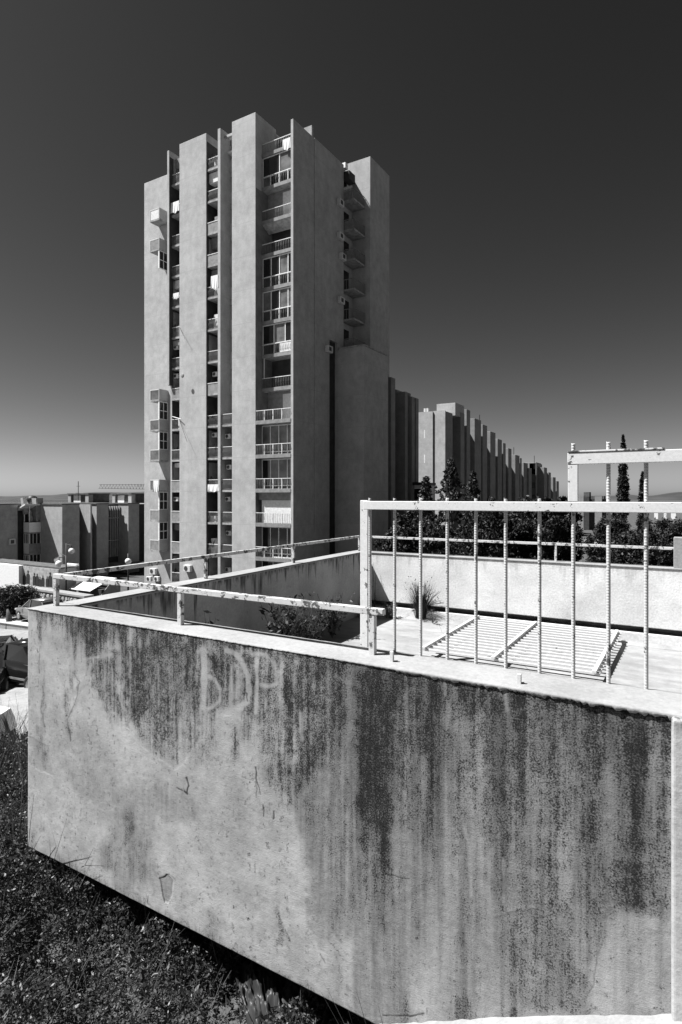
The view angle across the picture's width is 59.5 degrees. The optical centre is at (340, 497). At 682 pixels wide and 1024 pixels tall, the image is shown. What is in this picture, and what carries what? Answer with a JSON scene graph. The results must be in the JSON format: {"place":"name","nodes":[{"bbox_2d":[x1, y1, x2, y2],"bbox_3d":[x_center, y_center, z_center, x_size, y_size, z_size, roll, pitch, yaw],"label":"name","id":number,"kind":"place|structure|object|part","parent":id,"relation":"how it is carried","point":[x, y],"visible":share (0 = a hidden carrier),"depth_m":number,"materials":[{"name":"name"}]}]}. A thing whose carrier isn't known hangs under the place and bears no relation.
{"place":"outdoors","nodes":[
{"label":"outdoors","id":0,"kind":"place"},
{"bbox_2d":[0,500,111,502],"bbox_3d":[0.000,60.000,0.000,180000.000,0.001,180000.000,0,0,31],"label":"sea","id":1,"kind":"structure","parent":0,"point":[8,501],"depth_m":8490.91,"materials":[{"name":"grey liquid"}]},
{"bbox_2d":[0,492,143,499],"bbox_3d":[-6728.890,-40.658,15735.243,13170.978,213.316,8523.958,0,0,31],"label":"island hills","id":2,"kind":"structure","parent":0,"point":[56,497],"depth_m":13673.64,"materials":[{"name":"grey"}]},
{"bbox_2d":[0,500,681,1023],"bbox_3d":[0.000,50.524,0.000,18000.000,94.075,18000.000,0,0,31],"label":"ground","id":3,"kind":"structure","parent":0,"point":[12,694],"depth_m":5.59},
{"bbox_2d":[0,635,15,691],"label":"parked car","id":4,"kind":"object","parent":3,"relation":"on","point":[4,684],"visible":0.24,"depth_m":18.83,"materials":[{"name":"paint"}]},
{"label":"windows","id":5,"kind":"part","parent":4,"relation":"part of","materials":[{"name":"grey glass"}]},
{"bbox_2d":[5,609,11,628],"bbox_3d":[-20.091,7.783,36.004,0.613,2.115,0.440,0,0,31],"label":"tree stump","id":6,"kind":"object","parent":3,"relation":"on","point":[8,616],"visible":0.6,"depth_m":35.85,"materials":[{"name":"grey plant"}]},
{"bbox_2d":[0,706,17,745],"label":"rock","id":7,"kind":"object","parent":3,"relation":"on","point":[4,710],"visible":0.49,"depth_m":11.75,"materials":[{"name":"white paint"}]},
{"bbox_2d":[0,638,27,687],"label":"parked car","id":8,"kind":"object","parent":3,"relation":"on","point":[14,654],"visible":0.29,"depth_m":18.87,"materials":[{"name":"black paint"}]},
{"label":"windows","id":9,"kind":"part","parent":8,"relation":"part of","materials":[{"name":"black glass"}]},
{"bbox_2d":[0,619,27,629],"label":"roadside wall","id":10,"kind":"structure","parent":3,"relation":"on","point":[15,625],"depth_m":35.47,"materials":[{"name":"white paint"}]},
{"bbox_2d":[0,583,41,618],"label":"shrub","id":11,"kind":"object","parent":3,"relation":"on","point":[13,598],"visible":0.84,"depth_m":40.29,"materials":[{"name":"grey plant"}]},
{"bbox_2d":[0,559,78,591],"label":"flat building","id":12,"kind":"structure","parent":3,"relation":"on","point":[38,574],"depth_m":56.64,"materials":[{"name":"white paint"}]},
{"bbox_2d":[15,597,63,619],"bbox_3d":[-19.252,7.212,38.408,4.133,1.462,2.060,0,0,37],"label":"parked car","id":13,"kind":"object","parent":3,"relation":"on","point":[21,612],"visible":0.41,"depth_m":37.98,"materials":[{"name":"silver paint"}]},
{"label":"windows","id":14,"kind":"part","parent":13,"relation":"part of","materials":[{"name":"grey glass"}]},
{"bbox_2d":[5,583,93,615],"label":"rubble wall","id":15,"kind":"structure","parent":3,"relation":"on","point":[64,595],"depth_m":45.63,"materials":[{"name":"stone"}]},
{"bbox_2d":[55,553,66,590],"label":"street lamp","id":16,"kind":"object","parent":3,"relation":"on","point":[58,563],"visible":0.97,"depth_m":51.45,"materials":[{"name":"metal"}]},
{"bbox_2d":[66,542,74,555],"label":"street lamp","id":17,"kind":"object","parent":3,"relation":"on","point":[71,550],"visible":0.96,"depth_m":59.90,"materials":[{"name":"metal"}]},
{"bbox_2d":[0,481,143,576],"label":"apartment block","id":18,"kind":"structure","parent":3,"relation":"on","point":[97,530],"depth_m":80.32,"materials":[{"name":"grey concrete"}]},
{"bbox_2d":[69,576,119,595],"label":"market stall","id":19,"kind":"object","parent":3,"relation":"on","point":[96,589],"visible":0.42,"depth_m":54.24,"materials":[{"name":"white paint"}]},
{"bbox_2d":[99,484,143,488],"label":"tower crane","id":20,"kind":"object","parent":3,"relation":"on","point":[120,484],"visible":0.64,"depth_m":419.90,"materials":[{"name":"metal"}]},
{"bbox_2d":[125,554,130,590],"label":"street lamp","id":21,"kind":"object","parent":3,"relation":"on","point":[128,561],"visible":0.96,"depth_m":57.94,"materials":[{"name":"metal"}]},
{"bbox_2d":[0,731,371,1023],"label":"ground cover","id":22,"kind":"object","parent":3,"relation":"on","point":[10,995],"visible":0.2,"depth_m":5.29,"materials":[{"name":"black plant"}]},
{"bbox_2d":[0,694,382,1023],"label":"dry stalks","id":23,"kind":"object","parent":3,"relation":"on","point":[13,739],"visible":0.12,"depth_m":5.71,"materials":[{"name":"grey plant"}]},
{"bbox_2d":[144,112,388,584],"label":"apartment tower","id":24,"kind":"structure","parent":3,"relation":"on","point":[266,368],"depth_m":54.00,"materials":[{"name":"paint"}]},
{"bbox_2d":[153,481,158,492],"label":"laundry","id":25,"kind":"object","parent":24,"relation":"hanging from","point":[155,486],"visible":1,"depth_m":57.28,"materials":[{"name":"fabric"}]},
{"bbox_2d":[171,200,178,212],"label":"laundry","id":26,"kind":"object","parent":24,"relation":"hanging from","point":[174,207],"visible":1,"depth_m":56.31,"materials":[{"name":"fabric"}]},
{"bbox_2d":[173,292,178,298],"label":"laundry","id":27,"kind":"object","parent":24,"relation":"hanging from","point":[175,295],"visible":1,"depth_m":56.24,"materials":[{"name":"fabric"}]},
{"bbox_2d":[208,484,218,491],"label":"laundry","id":28,"kind":"object","parent":24,"relation":"hanging from","point":[213,487],"visible":1,"depth_m":53.51,"materials":[{"name":"fabric"}]},
{"bbox_2d":[211,275,217,289],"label":"laundry","id":29,"kind":"object","parent":24,"relation":"hanging from","point":[214,281],"visible":1,"depth_m":53.43,"materials":[{"name":"fabric"}]},
{"bbox_2d":[282,137,290,150],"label":"laundry","id":30,"kind":"object","parent":24,"relation":"hanging from","point":[286,143],"visible":1,"depth_m":50.29,"materials":[{"name":"fabric"}]},
{"bbox_2d":[233,957,301,1023],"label":"plant","id":31,"kind":"object","parent":3,"relation":"on","point":[253,991],"visible":0.46,"depth_m":4.92,"materials":[{"name":"grey plant"}]},
{"bbox_2d":[271,975,340,1023],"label":"plant","id":32,"kind":"object","parent":3,"relation":"on","point":[290,988],"visible":0.15,"depth_m":4.85,"materials":[{"name":"plant"}]},
{"bbox_2d":[27,537,681,1023],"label":"terrace","id":33,"kind":"structure","parent":3,"relation":"on","point":[343,819],"depth_m":4.52,"materials":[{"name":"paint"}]},
{"bbox_2d":[200,610,218,623],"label":"weed","id":34,"kind":"object","parent":33,"relation":"on","point":[207,611],"visible":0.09,"depth_m":7.90,"materials":[{"name":"grey plant"}]},
{"bbox_2d":[259,594,307,636],"bbox_3d":[-0.857,2.008,9.010,0.666,1.089,0.787,0,0,-29],"label":"weed","id":35,"kind":"object","parent":33,"relation":"on","point":[277,628],"visible":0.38,"depth_m":8.94,"materials":[{"name":"grey plant"}]},
{"bbox_2d":[284,592,328,640],"bbox_3d":[-0.554,2.028,9.510,0.747,1.051,0.568,0,0,6],"label":"weed","id":36,"kind":"object","parent":33,"relation":"on","point":[310,633],"visible":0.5,"depth_m":9.46,"materials":[{"name":"grey plant"}]},
{"bbox_2d":[316,593,354,637],"bbox_3d":[-0.149,2.130,10.838,0.691,0.846,0.558,0,0,-16],"label":"weed","id":37,"kind":"object","parent":33,"relation":"on","point":[334,619],"visible":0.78,"depth_m":10.78,"materials":[{"name":"grey plant"}]},
{"bbox_2d":[53,535,673,654],"bbox_3d":[2.602,1.028,7.569,9.737,0.365,7.628,0,0,31],"label":"pipe railing","id":38,"kind":"object","parent":33,"relation":"on","point":[373,612],"visible":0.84,"depth_m":6.15,"materials":[{"name":"white metal"}]},
{"bbox_2d":[380,601,399,618],"bbox_3d":[0.984,2.364,12.546,0.459,0.421,0.369,0,0,31],"label":"weed","id":39,"kind":"object","parent":33,"relation":"on","point":[388,614],"visible":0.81,"depth_m":12.53,"materials":[{"name":"black plant"}]},
{"bbox_2d":[390,651,393,661],"bbox_3d":[0.377,1.167,4.366,0.026,0.085,0.042,0,0,31],"label":"steel stub","id":40,"kind":"object","parent":33,"relation":"on","point":[391,656],"visible":0.94,"depth_m":4.35,"materials":[{"name":"white paint"}]},
{"bbox_2d":[402,576,435,618],"bbox_3d":[1.694,2.076,12.466,0.973,0.948,0.976,0,0,31],"label":"grass tuft","id":41,"kind":"object","parent":33,"relation":"on","point":[415,605],"visible":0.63,"depth_m":12.28,"materials":[{"name":"grey plant"}]},
{"bbox_2d":[426,607,437,622],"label":"weed","id":42,"kind":"object","parent":33,"relation":"on","point":[432,619],"visible":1,"depth_m":11.99,"materials":[{"name":"grey plant"}]},
{"bbox_2d":[517,673,521,683],"bbox_3d":[1.154,1.174,3.857,0.026,0.072,0.042,0,0,31],"label":"steel stub","id":43,"kind":"object","parent":33,"relation":"on","point":[519,678],"visible":0.98,"depth_m":3.84,"materials":[{"name":"white paint"}]},
{"bbox_2d":[360,440,681,688],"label":"rebar fence","id":44,"kind":"object","parent":33,"relation":"on","point":[609,456],"visible":0.99,"depth_m":4.04,"materials":[{"name":"white metal"}]},
{"bbox_2d":[422,615,621,675],"bbox_3d":[3.051,2.362,9.874,2.620,0.105,2.771,0,0,31],"label":"steel grille","id":45,"kind":"object","parent":33,"relation":"on","point":[520,636],"visible":0.86,"depth_m":9.68,"materials":[{"name":"metal"}]},
{"bbox_2d":[453,650,591,659],"bbox_3d":[3.147,2.538,9.665,2.864,0.028,0.040,0,0,-13],"label":"iron rod","id":46,"kind":"object","parent":33,"relation":"on","point":[486,656],"visible":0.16,"depth_m":9.37,"materials":[{"name":"metal"}]},
{"bbox_2d":[372,538,396,551],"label":"shrub","id":47,"kind":"object","parent":3,"relation":"on","point":[388,547],"visible":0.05,"depth_m":32.63,"materials":[{"name":"black plant"}]},
{"bbox_2d":[388,377,418,541],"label":"apartment block","id":48,"kind":"structure","parent":3,"relation":"on","point":[403,441],"depth_m":62.74,"materials":[{"name":"concrete"}]},
{"bbox_2d":[381,510,427,552],"bbox_3d":[3.758,4.069,34.065,2.989,7.114,3.240,0,0,-2],"label":"broadleaf tree","id":49,"kind":"object","parent":3,"relation":"on","point":[407,526],"visible":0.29,"depth_m":33.69,"materials":[{"name":"black plant"}]},
{"bbox_2d":[413,482,435,551],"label":"annex","id":50,"kind":"object","parent":3,"relation":"on","point":[417,485],"visible":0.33,"depth_m":64.35,"materials":[{"name":"white paint"}]},
{"bbox_2d":[414,489,419,499],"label":"window","id":51,"kind":"structure","parent":50,"relation":"in","point":[416,491],"depth_m":64.30,"materials":[{"name":"black glass"}]},
{"bbox_2d":[413,476,441,551],"bbox_3d":[5.155,3.174,35.994,3.846,9.000,3.724,0,0,-12],"label":"conifer tree","id":52,"kind":"object","parent":3,"relation":"on","point":[425,491],"visible":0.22,"depth_m":35.87,"materials":[{"name":"black plant"}]},
{"bbox_2d":[418,517,471,555],"bbox_3d":[5.342,4.301,32.092,3.298,6.608,3.385,0,0,31],"label":"broadleaf tree","id":53,"kind":"object","parent":3,"relation":"on","point":[435,547],"visible":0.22,"depth_m":31.65,"materials":[{"name":"black plant"}]},
{"bbox_2d":[429,456,472,552],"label":"conifer tree","id":54,"kind":"object","parent":3,"relation":"on","point":[450,472],"visible":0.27,"depth_m":41.82,"materials":[{"name":"black plant"}]},
{"bbox_2d":[458,471,488,556],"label":"conifer tree","id":55,"kind":"object","parent":3,"relation":"on","point":[472,489],"visible":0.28,"depth_m":45.85,"materials":[{"name":"black plant"}]},
{"bbox_2d":[449,514,499,556],"bbox_3d":[8.469,4.376,37.978,3.935,6.725,3.729,0,0,31],"label":"shrub","id":56,"kind":"object","parent":3,"relation":"on","point":[487,549],"visible":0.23,"depth_m":37.46,"materials":[{"name":"black plant"}]},
{"bbox_2d":[419,403,558,544],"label":"apartment block","id":57,"kind":"structure","parent":3,"relation":"on","point":[447,431],"depth_m":95.62,"materials":[{"name":"concrete"}]},
{"bbox_2d":[473,496,521,558],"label":"tree","id":58,"kind":"object","parent":3,"relation":"on","point":[497,523],"visible":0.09,"depth_m":43.60,"materials":[{"name":"black plant"}]},
{"bbox_2d":[482,495,566,559],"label":"broadleaf tree","id":59,"kind":"object","parent":3,"relation":"on","point":[523,526],"visible":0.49,"depth_m":44.47,"materials":[{"name":"black plant"}]},
{"bbox_2d":[372,1014,681,1023],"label":"concrete ramp","id":60,"kind":"structure","parent":3,"relation":"on","point":[618,1019],"depth_m":3.57,"materials":[{"name":"white concrete"}]},
{"bbox_2d":[536,496,585,554],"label":"broadleaf tree","id":61,"kind":"object","parent":3,"relation":"on","point":[565,499],"visible":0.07,"depth_m":60.87,"materials":[{"name":"black plant"}]},
{"bbox_2d":[553,518,584,561],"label":"broadleaf tree","id":62,"kind":"object","parent":3,"relation":"on","point":[564,537],"visible":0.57,"depth_m":51.40,"materials":[{"name":"black plant"}]},
{"bbox_2d":[577,492,605,529],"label":"block","id":63,"kind":"structure","parent":3,"relation":"on","point":[589,519],"depth_m":170.73,"materials":[{"name":"concrete"}]},
{"bbox_2d":[590,547,614,562],"bbox_3d":[15.718,5.291,36.039,1.678,4.980,1.745,0,0,-7],"label":"shrub","id":64,"kind":"object","parent":3,"relation":"on","point":[601,558],"visible":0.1,"depth_m":35.82,"materials":[{"name":"black plant"}]},
{"bbox_2d":[583,512,631,563],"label":"broadleaf tree","id":65,"kind":"object","parent":3,"relation":"on","point":[619,525],"visible":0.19,"depth_m":43.86,"materials":[{"name":"black plant"}]},
{"bbox_2d":[616,434,630,531],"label":"cypress tree","id":66,"kind":"object","parent":3,"relation":"on","point":[622,494],"visible":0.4,"depth_m":61.98,"materials":[{"name":"black plant"}]},
{"bbox_2d":[635,471,648,533],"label":"cypress tree","id":67,"kind":"object","parent":3,"relation":"on","point":[640,498],"visible":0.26,"depth_m":65.72,"materials":[{"name":"black plant"}]},
{"bbox_2d":[611,524,673,566],"bbox_3d":[18.262,4.731,36.117,3.806,6.155,3.917,0,0,31],"label":"shrub","id":68,"kind":"object","parent":3,"relation":"on","point":[633,555],"visible":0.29,"depth_m":35.74,"materials":[{"name":"black plant"}]},
{"bbox_2d":[639,517,681,566],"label":"broadleaf tree","id":69,"kind":"object","parent":3,"relation":"on","point":[670,531],"visible":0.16,"depth_m":39.25,"materials":[{"name":"black plant"}]},
{"bbox_2d":[0,0,681,496],"label":"sky","id":70,"kind":"structure","parent":0,"point":[530,151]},
{"bbox_2d":[559,492,681,499],"bbox_3d":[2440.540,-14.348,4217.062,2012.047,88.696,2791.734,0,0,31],"label":"coastal hills","id":71,"kind":"structure","parent":0,"point":[673,496],"depth_m":3699.15,"materials":[{"name":"grey"}]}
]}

